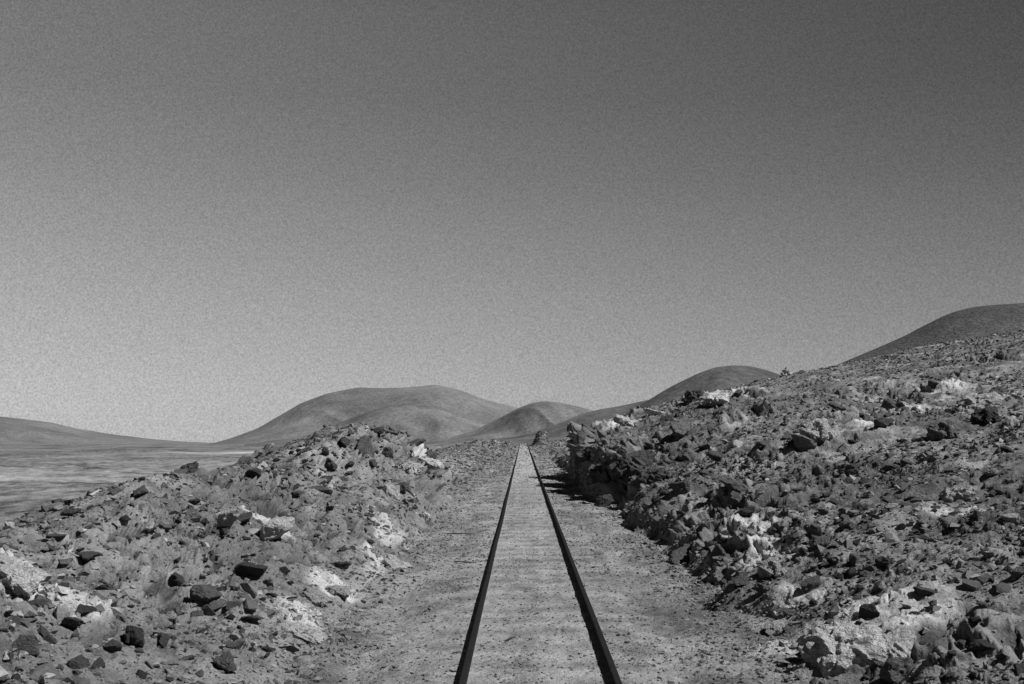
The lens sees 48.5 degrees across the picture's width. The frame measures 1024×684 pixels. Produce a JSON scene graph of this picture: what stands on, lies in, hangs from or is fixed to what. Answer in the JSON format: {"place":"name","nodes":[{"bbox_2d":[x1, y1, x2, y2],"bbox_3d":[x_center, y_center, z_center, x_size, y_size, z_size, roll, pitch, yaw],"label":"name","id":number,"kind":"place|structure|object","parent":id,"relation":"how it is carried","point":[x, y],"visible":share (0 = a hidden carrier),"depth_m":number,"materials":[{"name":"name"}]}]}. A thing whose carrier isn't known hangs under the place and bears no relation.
{"place":"outdoors","nodes":[
{"label":"outdoors","id":0,"kind":"place"},
{"bbox_2d":[0,417,210,444],"bbox_3d":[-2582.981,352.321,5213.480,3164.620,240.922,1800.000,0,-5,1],"label":"hill","id":1,"kind":"structure","parent":0,"point":[15,431],"depth_m":4740.53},
{"bbox_2d":[206,385,516,444],"bbox_3d":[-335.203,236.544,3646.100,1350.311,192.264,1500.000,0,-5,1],"label":"hill","id":2,"kind":"structure","parent":0,"point":[316,414],"depth_m":3314.82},
{"bbox_2d":[244,404,493,445],"bbox_3d":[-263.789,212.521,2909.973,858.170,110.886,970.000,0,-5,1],"label":"hill","id":3,"kind":"structure","parent":0,"point":[428,423],"depth_m":2741.18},
{"bbox_2d":[422,401,592,444],"bbox_3d":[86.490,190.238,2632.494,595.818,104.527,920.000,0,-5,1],"label":"hill","id":4,"kind":"structure","parent":0,"point":[531,417],"depth_m":2407.44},
{"bbox_2d":[0,329,1023,683],"bbox_3d":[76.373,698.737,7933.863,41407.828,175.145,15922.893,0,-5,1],"label":"ground","id":5,"kind":"structure","parent":0,"point":[34,479],"depth_m":13.29,"materials":[{"name":"soil"}]},
{"bbox_2d":[8,615,19,623],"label":"rock","id":6,"kind":"object","parent":5,"relation":"on","point":[15,619],"visible":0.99,"depth_m":7.25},
{"bbox_2d":[11,635,38,655],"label":"boulder","id":7,"kind":"object","parent":5,"relation":"on","point":[27,643],"visible":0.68,"depth_m":6.80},
{"bbox_2d":[0,553,52,596],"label":"outcrop","id":8,"kind":"object","parent":5,"relation":"on","point":[18,577],"visible":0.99,"depth_m":7.72,"materials":[{"name":"stone"}]},
{"bbox_2d":[41,575,57,585],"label":"rock","id":9,"kind":"object","parent":5,"relation":"on","point":[53,580],"visible":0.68,"depth_m":8.14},
{"bbox_2d":[46,533,66,538],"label":"rock","id":10,"kind":"object","parent":5,"relation":"on","point":[56,535],"visible":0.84,"depth_m":9.78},
{"bbox_2d":[60,508,80,515],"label":"rock","id":11,"kind":"object","parent":5,"relation":"on","point":[68,512],"visible":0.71,"depth_m":10.78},
{"bbox_2d":[61,617,83,627],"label":"rock","id":12,"kind":"object","parent":5,"relation":"on","point":[73,622],"visible":0.93,"depth_m":7.57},
{"bbox_2d":[66,654,89,668],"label":"rock","id":13,"kind":"object","parent":5,"relation":"on","point":[80,661],"visible":1,"depth_m":6.92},
{"bbox_2d":[75,604,96,614],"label":"rock","id":14,"kind":"object","parent":5,"relation":"on","point":[82,609],"visible":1,"depth_m":7.99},
{"bbox_2d":[75,551,102,560],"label":"boulder","id":15,"kind":"object","parent":5,"relation":"on","point":[87,555],"visible":1,"depth_m":9.36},
{"bbox_2d":[91,657,104,668],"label":"rock","id":16,"kind":"object","parent":5,"relation":"on","point":[99,662],"visible":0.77,"depth_m":7.07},
{"bbox_2d":[97,583,113,589],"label":"rock","id":17,"kind":"object","parent":5,"relation":"on","point":[104,586],"visible":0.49,"depth_m":8.98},
{"bbox_2d":[102,639,121,652],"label":"boulder","id":18,"kind":"object","parent":5,"relation":"on","point":[112,645],"visible":1,"depth_m":7.44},
{"bbox_2d":[108,488,122,494],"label":"rock","id":19,"kind":"object","parent":5,"relation":"on","point":[114,491],"visible":1,"depth_m":11.80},
{"bbox_2d":[124,625,144,647],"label":"boulder","id":20,"kind":"object","parent":5,"relation":"on","point":[134,635],"visible":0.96,"depth_m":7.75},
{"bbox_2d":[132,485,148,497],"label":"rock","id":21,"kind":"object","parent":5,"relation":"on","point":[141,490],"visible":1,"depth_m":11.57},
{"bbox_2d":[137,669,146,678],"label":"rock","id":22,"kind":"object","parent":5,"relation":"on","point":[141,674],"visible":1,"depth_m":7.22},
{"bbox_2d":[157,632,170,647],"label":"boulder","id":23,"kind":"object","parent":5,"relation":"on","point":[164,638],"visible":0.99,"depth_m":8.02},
{"bbox_2d":[169,572,184,584],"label":"boulder","id":24,"kind":"object","parent":5,"relation":"on","point":[175,578],"visible":0.87,"depth_m":9.64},
{"bbox_2d":[180,458,202,472],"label":"rock","id":25,"kind":"object","parent":5,"relation":"on","point":[192,467],"visible":0.72,"depth_m":13.94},
{"bbox_2d":[190,584,221,604],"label":"boulder","id":26,"kind":"object","parent":5,"relation":"on","point":[207,593],"visible":0.98,"depth_m":9.43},
{"bbox_2d":[212,651,236,671],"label":"rock","id":27,"kind":"object","parent":5,"relation":"on","point":[225,661],"visible":0.94,"depth_m":7.78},
{"bbox_2d":[213,509,239,526],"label":"boulder","id":28,"kind":"object","parent":5,"relation":"on","point":[228,517],"visible":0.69,"depth_m":12.18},
{"bbox_2d":[224,641,239,649],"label":"rock","id":29,"kind":"object","parent":5,"relation":"on","point":[232,644],"visible":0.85,"depth_m":8.61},
{"bbox_2d":[237,511,252,522],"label":"boulder","id":30,"kind":"object","parent":5,"relation":"on","point":[244,517],"visible":0.77,"depth_m":12.71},
{"bbox_2d":[234,561,267,577],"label":"boulder","id":31,"kind":"object","parent":5,"relation":"on","point":[245,568],"visible":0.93,"depth_m":11.12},
{"bbox_2d":[241,615,263,620],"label":"rock","id":32,"kind":"object","parent":5,"relation":"on","point":[252,617],"visible":0.91,"depth_m":9.35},
{"bbox_2d":[245,468,260,479],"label":"rock","id":33,"kind":"object","parent":5,"relation":"on","point":[250,473],"visible":0.97,"depth_m":14.98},
{"bbox_2d":[260,516,294,541],"bbox_3d":[-2.611,2.063,12.580,0.457,0.234,0.294,-19,-11,-25],"label":"boulder","id":34,"kind":"object","parent":5,"relation":"on","point":[274,528],"visible":0.93,"depth_m":12.47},
{"bbox_2d":[279,566,290,573],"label":"rock","id":35,"kind":"object","parent":5,"relation":"on","point":[284,570],"visible":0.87,"depth_m":11.65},
{"bbox_2d":[279,622,327,643],"bbox_3d":[-1.848,2.519,9.861,0.530,0.129,0.296,16,8,9],"label":"outcrop","id":36,"kind":"object","parent":5,"relation":"on","point":[306,633],"visible":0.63,"depth_m":9.80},
{"bbox_2d":[298,586,332,607],"bbox_3d":[-1.972,2.546,11.328,0.412,0.135,0.236,16,13,25],"label":"outcrop","id":37,"kind":"object","parent":5,"relation":"on","point":[314,596],"visible":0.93,"depth_m":11.27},
{"bbox_2d":[310,485,332,494],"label":"rock","id":38,"kind":"object","parent":5,"relation":"on","point":[326,490],"visible":0.88,"depth_m":17.65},
{"bbox_2d":[324,458,337,470],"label":"rock","id":39,"kind":"object","parent":5,"relation":"on","point":[330,464],"visible":1,"depth_m":22.11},
{"bbox_2d":[325,585,350,597],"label":"outcrop","id":40,"kind":"object","parent":5,"relation":"on","point":[342,591],"visible":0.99,"depth_m":11.87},
{"bbox_2d":[325,561,351,569],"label":"rock","id":41,"kind":"object","parent":5,"relation":"on","point":[343,565],"visible":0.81,"depth_m":13.70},
{"bbox_2d":[339,437,349,447],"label":"rock","id":42,"kind":"object","parent":5,"relation":"on","point":[344,441],"visible":1,"depth_m":24.59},
{"bbox_2d":[356,435,374,456],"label":"boulder","id":43,"kind":"object","parent":5,"relation":"on","point":[364,444],"visible":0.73,"depth_m":25.26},
{"bbox_2d":[370,426,383,433],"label":"rock","id":44,"kind":"object","parent":5,"relation":"on","point":[378,430],"visible":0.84,"depth_m":28.96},
{"bbox_2d":[381,447,393,457],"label":"rock","id":45,"kind":"object","parent":5,"relation":"on","point":[387,452],"visible":0.89,"depth_m":26.78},
{"bbox_2d":[382,424,399,433],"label":"rock","id":46,"kind":"object","parent":5,"relation":"on","point":[390,429],"visible":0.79,"depth_m":34.35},
{"bbox_2d":[382,484,400,500],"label":"boulder","id":47,"kind":"object","parent":5,"relation":"on","point":[393,491],"visible":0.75,"depth_m":22.61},
{"bbox_2d":[381,554,412,569],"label":"outcrop","id":48,"kind":"object","parent":5,"relation":"on","point":[393,562],"visible":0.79,"depth_m":15.26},
{"bbox_2d":[394,482,409,492],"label":"rock","id":49,"kind":"object","parent":5,"relation":"on","point":[404,486],"visible":0.71,"depth_m":23.31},
{"bbox_2d":[401,461,423,474],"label":"outcrop","id":50,"kind":"object","parent":5,"relation":"on","point":[409,467],"visible":0.91,"depth_m":25.41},
{"bbox_2d":[418,457,443,469],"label":"outcrop","id":51,"kind":"object","parent":5,"relation":"on","point":[436,464],"visible":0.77,"depth_m":29.30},
{"bbox_2d":[458,447,519,683],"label":"rail","id":52,"kind":"object","parent":5,"relation":"on","point":[468,658],"visible":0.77,"depth_m":11.04,"materials":[{"name":"metal"}]},
{"bbox_2d":[0,329,1023,683],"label":"rubble","id":53,"kind":"object","parent":5,"relation":"on","point":[26,613],"visible":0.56,"depth_m":11.94,"materials":[{"name":"stone"}]},
{"bbox_2d":[527,444,621,683],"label":"rail","id":54,"kind":"object","parent":5,"relation":"on","point":[614,674],"visible":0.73,"depth_m":11.03,"materials":[{"name":"metal"}]},
{"bbox_2d":[575,444,595,462],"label":"outcrop","id":55,"kind":"object","parent":5,"relation":"on","point":[582,455],"visible":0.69,"depth_m":33.58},
{"bbox_2d":[584,464,610,484],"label":"outcrop","id":56,"kind":"object","parent":5,"relation":"on","point":[597,473],"visible":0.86,"depth_m":29.75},
{"bbox_2d":[597,429,606,437],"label":"boulder","id":57,"kind":"object","parent":5,"relation":"on","point":[601,434],"visible":0.58,"depth_m":34.73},
{"bbox_2d":[595,494,614,506],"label":"boulder","id":58,"kind":"object","parent":5,"relation":"on","point":[606,500],"visible":0.91,"depth_m":27.57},
{"bbox_2d":[595,434,624,450],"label":"outcrop","id":59,"kind":"object","parent":5,"relation":"on","point":[609,443],"visible":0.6,"depth_m":32.52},
{"bbox_2d":[613,414,633,426],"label":"boulder","id":60,"kind":"object","parent":5,"relation":"on","point":[622,420],"visible":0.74,"depth_m":37.97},
{"bbox_2d":[617,447,633,455],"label":"rock","id":61,"kind":"object","parent":5,"relation":"on","point":[621,451],"visible":0.43,"depth_m":29.76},
{"bbox_2d":[607,449,654,480],"bbox_3d":[2.893,3.081,28.404,1.092,0.800,0.879,-3,-5,31],"label":"outcrop","id":62,"kind":"object","parent":5,"relation":"on","point":[625,465],"visible":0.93,"depth_m":28.29,"materials":[{"name":"stone"}]},
{"bbox_2d":[635,467,668,487],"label":"outcrop","id":63,"kind":"object","parent":5,"relation":"on","point":[656,475],"visible":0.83,"depth_m":26.02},
{"bbox_2d":[644,408,664,415],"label":"rock","id":64,"kind":"object","parent":5,"relation":"on","point":[649,411],"visible":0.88,"depth_m":41.79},
{"bbox_2d":[660,415,673,421],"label":"rock","id":65,"kind":"object","parent":5,"relation":"on","point":[666,417],"visible":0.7,"depth_m":36.23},
{"bbox_2d":[669,480,689,493],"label":"boulder","id":66,"kind":"object","parent":5,"relation":"on","point":[680,487],"visible":0.93,"depth_m":20.65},
{"bbox_2d":[668,544,691,564],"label":"boulder","id":67,"kind":"object","parent":5,"relation":"on","point":[680,555],"visible":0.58,"depth_m":15.67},
{"bbox_2d":[669,420,691,437],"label":"boulder","id":68,"kind":"object","parent":5,"relation":"on","point":[681,429],"visible":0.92,"depth_m":30.00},
{"bbox_2d":[684,389,704,401],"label":"outcrop","id":69,"kind":"object","parent":5,"relation":"on","point":[691,395],"visible":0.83,"depth_m":43.46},
{"bbox_2d":[695,391,731,406],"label":"outcrop","id":70,"kind":"object","parent":5,"relation":"on","point":[715,399],"visible":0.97,"depth_m":36.62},
{"bbox_2d":[707,450,727,461],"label":"rock","id":71,"kind":"object","parent":5,"relation":"on","point":[716,456],"visible":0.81,"depth_m":22.84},
{"bbox_2d":[709,544,725,560],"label":"rock","id":72,"kind":"object","parent":5,"relation":"on","point":[718,550],"visible":0.71,"depth_m":14.35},
{"bbox_2d":[718,475,750,492],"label":"boulder","id":73,"kind":"object","parent":5,"relation":"on","point":[733,484],"visible":0.94,"depth_m":19.03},
{"bbox_2d":[727,491,742,506],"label":"boulder","id":74,"kind":"object","parent":5,"relation":"on","point":[734,498],"visible":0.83,"depth_m":18.57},
{"bbox_2d":[728,439,742,446],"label":"rock","id":75,"kind":"object","parent":5,"relation":"on","point":[737,443],"visible":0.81,"depth_m":23.45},
{"bbox_2d":[732,389,742,397],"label":"rock","id":76,"kind":"object","parent":5,"relation":"on","point":[737,393],"visible":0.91,"depth_m":40.72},
{"bbox_2d":[730,575,749,587],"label":"rock","id":77,"kind":"object","parent":5,"relation":"on","point":[738,581],"visible":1,"depth_m":11.62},
{"bbox_2d":[734,506,755,516],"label":"rock","id":78,"kind":"object","parent":5,"relation":"on","point":[746,511],"visible":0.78,"depth_m":16.01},
{"bbox_2d":[751,439,769,451],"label":"rock","id":79,"kind":"object","parent":5,"relation":"on","point":[761,444],"visible":0.84,"depth_m":22.15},
{"bbox_2d":[755,583,768,595],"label":"rock","id":80,"kind":"object","parent":5,"relation":"on","point":[761,589],"visible":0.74,"depth_m":11.26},
{"bbox_2d":[763,511,779,520],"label":"rock","id":81,"kind":"object","parent":5,"relation":"on","point":[768,515],"visible":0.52,"depth_m":15.36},
{"bbox_2d":[757,556,786,577],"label":"outcrop","id":82,"kind":"object","parent":5,"relation":"on","point":[769,567],"visible":0.92,"depth_m":11.58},
{"bbox_2d":[764,614,794,635],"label":"rock","id":83,"kind":"object","parent":5,"relation":"on","point":[775,628],"visible":0.86,"depth_m":9.94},
{"bbox_2d":[779,608,794,615],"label":"rock","id":84,"kind":"object","parent":5,"relation":"on","point":[787,611],"visible":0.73,"depth_m":10.54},
{"bbox_2d":[790,434,819,450],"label":"boulder","id":85,"kind":"object","parent":5,"relation":"on","point":[801,442],"visible":1,"depth_m":21.24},
{"bbox_2d":[800,577,821,592],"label":"rock","id":86,"kind":"object","parent":5,"relation":"on","point":[808,585],"visible":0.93,"depth_m":10.86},
{"bbox_2d":[799,418,836,442],"bbox_3d":[5.816,1.717,21.552,0.721,0.575,0.572,2,-5,-18],"label":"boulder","id":87,"kind":"object","parent":5,"relation":"on","point":[819,430],"visible":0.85,"depth_m":21.43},
{"bbox_2d":[809,536,830,548],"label":"rock","id":88,"kind":"object","parent":5,"relation":"on","point":[822,541],"visible":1,"depth_m":11.75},
{"bbox_2d":[828,402,845,410],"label":"rock","id":89,"kind":"object","parent":5,"relation":"on","point":[836,406],"visible":0.97,"depth_m":25.92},
{"bbox_2d":[797,624,889,678],"bbox_3d":[2.519,2.318,8.586,0.669,0.322,0.640,-16,6,-1],"label":"outcrop","id":90,"kind":"object","parent":5,"relation":"on","point":[831,651],"visible":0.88,"depth_m":8.46,"materials":[{"name":"stone"}]},
{"bbox_2d":[837,464,858,476],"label":"rock","id":91,"kind":"object","parent":5,"relation":"on","point":[850,469],"visible":1,"depth_m":18.14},
{"bbox_2d":[849,553,859,563],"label":"rock","id":92,"kind":"object","parent":5,"relation":"on","point":[854,558],"visible":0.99,"depth_m":11.12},
{"bbox_2d":[846,498,868,516],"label":"rock","id":93,"kind":"object","parent":5,"relation":"on","point":[863,508],"visible":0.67,"depth_m":13.04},
{"bbox_2d":[862,490,873,497],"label":"rock","id":94,"kind":"object","parent":5,"relation":"on","point":[865,494],"visible":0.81,"depth_m":15.23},
{"bbox_2d":[858,603,879,618],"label":"rock","id":95,"kind":"object","parent":5,"relation":"on","point":[870,610],"visible":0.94,"depth_m":9.32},
{"bbox_2d":[873,417,893,427],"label":"boulder","id":96,"kind":"object","parent":5,"relation":"on","point":[883,422],"visible":1,"depth_m":21.40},
{"bbox_2d":[875,556,893,567],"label":"rock","id":97,"kind":"object","parent":5,"relation":"on","point":[882,561],"visible":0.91,"depth_m":10.87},
{"bbox_2d":[880,399,895,409],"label":"rock","id":98,"kind":"object","parent":5,"relation":"on","point":[888,403],"visible":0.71,"depth_m":27.69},
{"bbox_2d":[881,464,899,470],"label":"rock","id":99,"kind":"object","parent":5,"relation":"on","point":[887,467],"visible":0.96,"depth_m":17.95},
{"bbox_2d":[878,657,913,682],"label":"boulder","id":100,"kind":"object","parent":5,"relation":"on","point":[893,670],"visible":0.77,"depth_m":7.79,"materials":[{"name":"stone"}]},
{"bbox_2d":[882,628,916,659],"bbox_3d":[2.795,2.288,8.481,0.354,0.273,0.386,-3,-5,32],"label":"outcrop","id":101,"kind":"object","parent":5,"relation":"on","point":[900,643],"visible":0.41,"depth_m":8.46,"materials":[{"name":"stone"}]},
{"bbox_2d":[913,586,937,597],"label":"rock","id":102,"kind":"object","parent":5,"relation":"on","point":[920,592],"visible":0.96,"depth_m":9.55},
{"bbox_2d":[928,379,938,388],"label":"rock","id":103,"kind":"object","parent":5,"relation":"on","point":[932,383],"visible":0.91,"depth_m":30.82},
{"bbox_2d":[926,420,959,440],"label":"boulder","id":104,"kind":"object","parent":5,"relation":"on","point":[939,429],"visible":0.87,"depth_m":19.78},
{"bbox_2d":[947,650,956,658],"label":"rock","id":105,"kind":"object","parent":5,"relation":"on","point":[951,654],"visible":1,"depth_m":7.04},
{"bbox_2d":[938,485,978,502],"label":"outcrop","id":106,"kind":"object","parent":5,"relation":"on","point":[955,494],"visible":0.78,"depth_m":13.69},
{"bbox_2d":[954,639,967,649],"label":"rock","id":107,"kind":"object","parent":5,"relation":"on","point":[960,644],"visible":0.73,"depth_m":8.35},
{"bbox_2d":[968,616,981,622],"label":"rock","id":108,"kind":"object","parent":5,"relation":"on","point":[977,619],"visible":1,"depth_m":8.41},
{"bbox_2d":[954,391,1003,409],"bbox_3d":[9.188,1.210,22.304,0.949,0.399,0.618,-16,7,-5],"label":"outcrop","id":109,"kind":"object","parent":5,"relation":"on","point":[980,401],"visible":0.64,"depth_m":22.17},
{"bbox_2d":[966,639,995,651],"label":"rock","id":110,"kind":"object","parent":5,"relation":"on","point":[979,645],"visible":0.99,"depth_m":8.19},
{"bbox_2d":[976,601,988,608],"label":"rock","id":111,"kind":"object","parent":5,"relation":"on","point":[981,604],"visible":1,"depth_m":9.07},
{"bbox_2d":[970,406,1001,423],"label":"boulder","id":112,"kind":"object","parent":5,"relation":"on","point":[987,414],"visible":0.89,"depth_m":20.70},
{"bbox_2d":[984,468,997,476],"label":"rock","id":113,"kind":"object","parent":5,"relation":"on","point":[993,472],"visible":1,"depth_m":14.46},
{"bbox_2d":[987,386,1007,394],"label":"rock","id":114,"kind":"object","parent":5,"relation":"on","point":[1000,390],"visible":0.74,"depth_m":27.78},
{"bbox_2d":[992,486,1006,494],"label":"rock","id":115,"kind":"object","parent":5,"relation":"on","point":[999,490],"visible":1,"depth_m":13.50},
{"bbox_2d":[999,446,1014,452],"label":"rock","id":116,"kind":"object","parent":5,"relation":"on","point":[1005,449],"visible":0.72,"depth_m":16.02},
{"bbox_2d":[1000,511,1018,522],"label":"rock","id":117,"kind":"object","parent":5,"relation":"on","point":[1011,518],"visible":0.87,"depth_m":11.53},
{"bbox_2d":[1010,566,1023,577],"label":"rock","id":118,"kind":"object","parent":5,"relation":"on","point":[1017,571],"visible":1,"depth_m":9.48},
{"bbox_2d":[0,0,1023,442],"label":"sky","id":119,"kind":"structure","parent":0,"point":[219,219],"materials":[{"name":"grey"}]},
{"bbox_2d":[491,400,647,442],"bbox_3d":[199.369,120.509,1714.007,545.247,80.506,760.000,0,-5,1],"label":"hill","id":120,"kind":"structure","parent":0,"point":[557,431],"depth_m":1606.97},
{"bbox_2d":[624,365,781,415],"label":"hill","id":121,"kind":"structure","parent":0,"point":[718,378],"depth_m":1228.23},
{"bbox_2d":[835,303,1023,365],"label":"hill","id":122,"kind":"structure","parent":0,"point":[970,323],"depth_m":571.90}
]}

